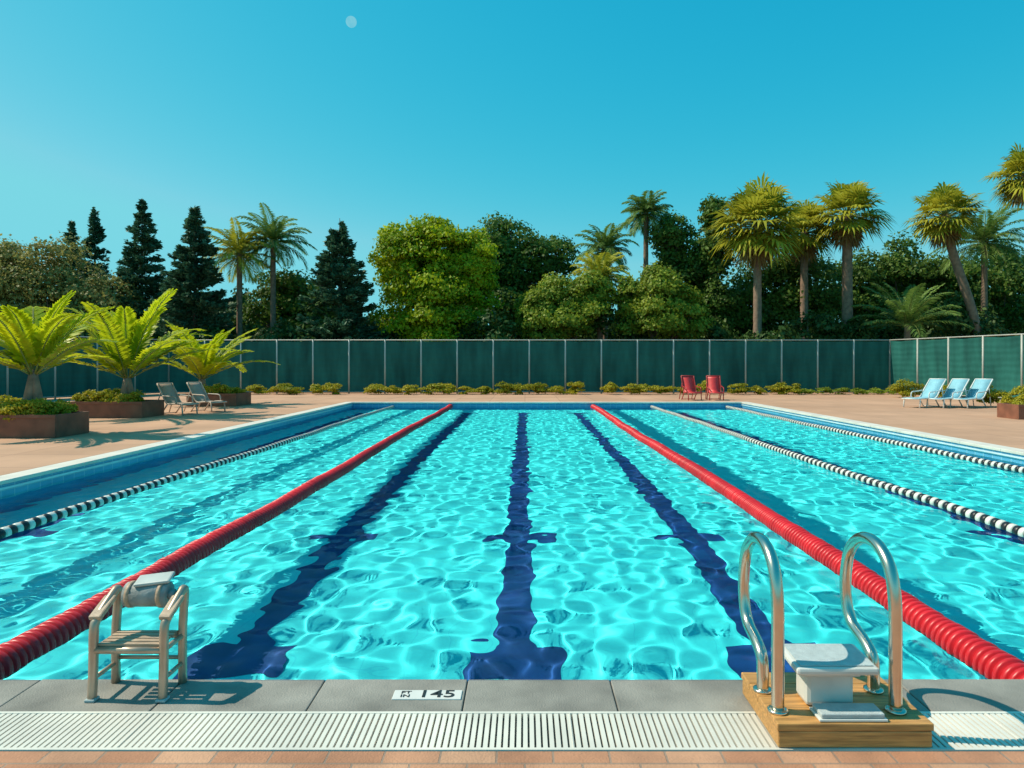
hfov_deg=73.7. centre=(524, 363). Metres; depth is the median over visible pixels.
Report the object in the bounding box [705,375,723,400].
red deck chair
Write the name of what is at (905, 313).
date palm
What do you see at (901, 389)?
hedge
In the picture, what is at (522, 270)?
broadleaf tree
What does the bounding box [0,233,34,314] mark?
olive tree
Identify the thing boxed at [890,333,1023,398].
windscreen fence
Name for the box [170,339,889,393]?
windscreen fence
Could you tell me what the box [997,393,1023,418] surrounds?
planter box
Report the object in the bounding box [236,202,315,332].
date palm
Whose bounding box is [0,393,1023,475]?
pool deck
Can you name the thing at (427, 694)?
depth marker tile
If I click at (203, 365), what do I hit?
cycad plant
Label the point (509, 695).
stone coping
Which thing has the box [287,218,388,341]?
spruce tree
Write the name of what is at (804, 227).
fan palm
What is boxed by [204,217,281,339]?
date palm
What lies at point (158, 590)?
slatted armchair
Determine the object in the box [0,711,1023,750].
drain grate
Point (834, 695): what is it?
pool ladder platform
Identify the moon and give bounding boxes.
[346,16,356,27]
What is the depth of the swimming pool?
15.46 m
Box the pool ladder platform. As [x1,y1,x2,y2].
[738,532,933,746]
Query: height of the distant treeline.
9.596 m
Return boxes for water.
[0,407,1023,679]
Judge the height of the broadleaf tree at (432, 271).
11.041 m
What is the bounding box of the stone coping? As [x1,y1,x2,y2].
[0,679,1023,710]
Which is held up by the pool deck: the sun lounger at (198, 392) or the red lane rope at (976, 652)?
the sun lounger at (198, 392)
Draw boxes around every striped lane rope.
[0,406,394,538]
[650,405,1023,536]
[725,406,1023,473]
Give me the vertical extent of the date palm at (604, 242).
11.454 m
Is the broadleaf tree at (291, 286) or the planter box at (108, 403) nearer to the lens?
the planter box at (108, 403)
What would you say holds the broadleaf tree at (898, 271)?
on the ground
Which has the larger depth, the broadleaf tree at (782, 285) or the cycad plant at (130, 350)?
the broadleaf tree at (782, 285)
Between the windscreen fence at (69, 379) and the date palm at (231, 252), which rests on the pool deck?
the windscreen fence at (69, 379)
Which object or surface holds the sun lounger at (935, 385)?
on the pool deck
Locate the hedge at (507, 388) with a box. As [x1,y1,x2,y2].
[244,380,803,394]
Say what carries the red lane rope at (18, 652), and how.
attached to the swimming pool
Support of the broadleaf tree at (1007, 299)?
on the ground
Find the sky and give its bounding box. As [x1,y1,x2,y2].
[0,0,1023,324]
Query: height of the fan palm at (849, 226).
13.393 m
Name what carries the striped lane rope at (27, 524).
on the water
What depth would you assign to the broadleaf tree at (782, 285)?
46.47 m
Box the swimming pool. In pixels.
[0,402,1023,681]
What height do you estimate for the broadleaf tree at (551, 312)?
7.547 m
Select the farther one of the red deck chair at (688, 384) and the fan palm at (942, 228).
the fan palm at (942, 228)
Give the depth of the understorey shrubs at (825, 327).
41.52 m
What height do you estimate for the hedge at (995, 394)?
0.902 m
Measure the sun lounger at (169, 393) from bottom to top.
0.996 m
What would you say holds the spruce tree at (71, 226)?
on the ground
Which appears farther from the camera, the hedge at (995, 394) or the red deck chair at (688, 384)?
the red deck chair at (688, 384)
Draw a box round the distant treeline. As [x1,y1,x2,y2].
[0,280,1022,341]
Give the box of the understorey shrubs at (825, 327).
[32,289,1009,341]
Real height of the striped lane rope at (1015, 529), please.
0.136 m
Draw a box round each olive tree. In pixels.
[0,231,148,330]
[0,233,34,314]
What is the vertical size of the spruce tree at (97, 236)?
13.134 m
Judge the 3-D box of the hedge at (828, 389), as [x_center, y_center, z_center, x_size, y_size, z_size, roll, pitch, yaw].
[16.777,1.400,35.293,5.651,0.459,0.996,0,0,0]
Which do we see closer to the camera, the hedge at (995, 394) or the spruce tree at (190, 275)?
the hedge at (995, 394)
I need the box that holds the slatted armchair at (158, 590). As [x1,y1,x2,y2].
[84,571,188,702]
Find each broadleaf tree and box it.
[242,266,365,337]
[366,213,504,341]
[461,210,580,336]
[513,266,619,341]
[610,261,715,341]
[645,209,712,305]
[685,193,752,336]
[721,250,860,341]
[820,229,998,337]
[960,236,1023,336]
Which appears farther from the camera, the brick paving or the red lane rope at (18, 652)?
the red lane rope at (18, 652)
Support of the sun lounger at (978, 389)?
on the pool deck
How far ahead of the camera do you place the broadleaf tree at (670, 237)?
47.21 m
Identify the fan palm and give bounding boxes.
[704,171,813,336]
[775,199,839,341]
[809,178,897,329]
[903,181,987,335]
[978,143,1023,212]
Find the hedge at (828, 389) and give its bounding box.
[800,386,896,394]
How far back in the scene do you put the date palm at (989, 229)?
43.56 m
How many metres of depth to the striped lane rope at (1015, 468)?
14.66 m
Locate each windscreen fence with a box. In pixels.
[0,336,169,398]
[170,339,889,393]
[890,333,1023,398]
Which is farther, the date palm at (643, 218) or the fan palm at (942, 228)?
the date palm at (643, 218)
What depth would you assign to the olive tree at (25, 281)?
43.02 m
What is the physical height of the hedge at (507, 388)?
0.880 m
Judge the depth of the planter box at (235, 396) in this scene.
25.52 m
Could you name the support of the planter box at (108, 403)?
on the pool deck
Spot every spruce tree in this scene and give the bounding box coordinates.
[57,221,83,321]
[75,207,115,291]
[102,199,168,340]
[145,206,237,341]
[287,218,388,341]
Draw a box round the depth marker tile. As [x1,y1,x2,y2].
[392,690,461,699]
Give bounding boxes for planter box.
[0,394,88,437]
[70,388,163,417]
[186,383,250,405]
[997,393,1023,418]
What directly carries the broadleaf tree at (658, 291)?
on the ground
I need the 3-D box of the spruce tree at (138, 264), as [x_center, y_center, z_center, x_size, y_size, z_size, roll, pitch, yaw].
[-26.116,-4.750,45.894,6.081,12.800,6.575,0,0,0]
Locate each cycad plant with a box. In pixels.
[0,290,118,399]
[33,288,235,394]
[152,320,279,386]
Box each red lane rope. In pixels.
[0,404,452,679]
[591,404,1023,678]
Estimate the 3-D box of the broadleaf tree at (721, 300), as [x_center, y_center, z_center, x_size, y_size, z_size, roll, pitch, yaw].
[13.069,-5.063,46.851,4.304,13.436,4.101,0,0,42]
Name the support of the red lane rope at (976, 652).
attached to the swimming pool
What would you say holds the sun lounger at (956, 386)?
on the pool deck
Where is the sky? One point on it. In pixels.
(549, 115)
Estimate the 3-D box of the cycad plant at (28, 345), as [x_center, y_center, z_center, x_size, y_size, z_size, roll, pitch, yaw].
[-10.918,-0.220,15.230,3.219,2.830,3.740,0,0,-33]
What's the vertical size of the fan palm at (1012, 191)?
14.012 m
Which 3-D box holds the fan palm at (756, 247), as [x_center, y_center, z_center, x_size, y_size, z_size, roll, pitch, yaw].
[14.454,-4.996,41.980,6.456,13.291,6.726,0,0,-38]
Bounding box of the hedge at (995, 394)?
[976,384,1023,403]
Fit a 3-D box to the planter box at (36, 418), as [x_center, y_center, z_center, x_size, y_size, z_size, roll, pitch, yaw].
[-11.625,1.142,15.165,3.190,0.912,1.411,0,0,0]
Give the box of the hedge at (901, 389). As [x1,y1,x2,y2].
[887,378,948,396]
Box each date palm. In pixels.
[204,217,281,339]
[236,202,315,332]
[569,252,629,339]
[572,222,638,339]
[619,190,672,280]
[848,282,974,340]
[924,203,1023,319]
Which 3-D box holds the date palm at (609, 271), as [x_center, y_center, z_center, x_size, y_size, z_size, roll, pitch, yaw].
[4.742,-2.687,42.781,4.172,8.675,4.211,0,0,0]
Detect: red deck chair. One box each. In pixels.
[679,375,701,400]
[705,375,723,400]
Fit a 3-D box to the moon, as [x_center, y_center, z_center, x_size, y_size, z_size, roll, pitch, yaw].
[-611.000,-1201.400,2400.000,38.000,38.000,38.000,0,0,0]
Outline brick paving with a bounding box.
[0,751,1023,767]
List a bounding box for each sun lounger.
[157,383,198,414]
[184,382,226,412]
[901,378,946,407]
[926,378,969,407]
[948,378,992,408]
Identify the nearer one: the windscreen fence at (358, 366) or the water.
the water

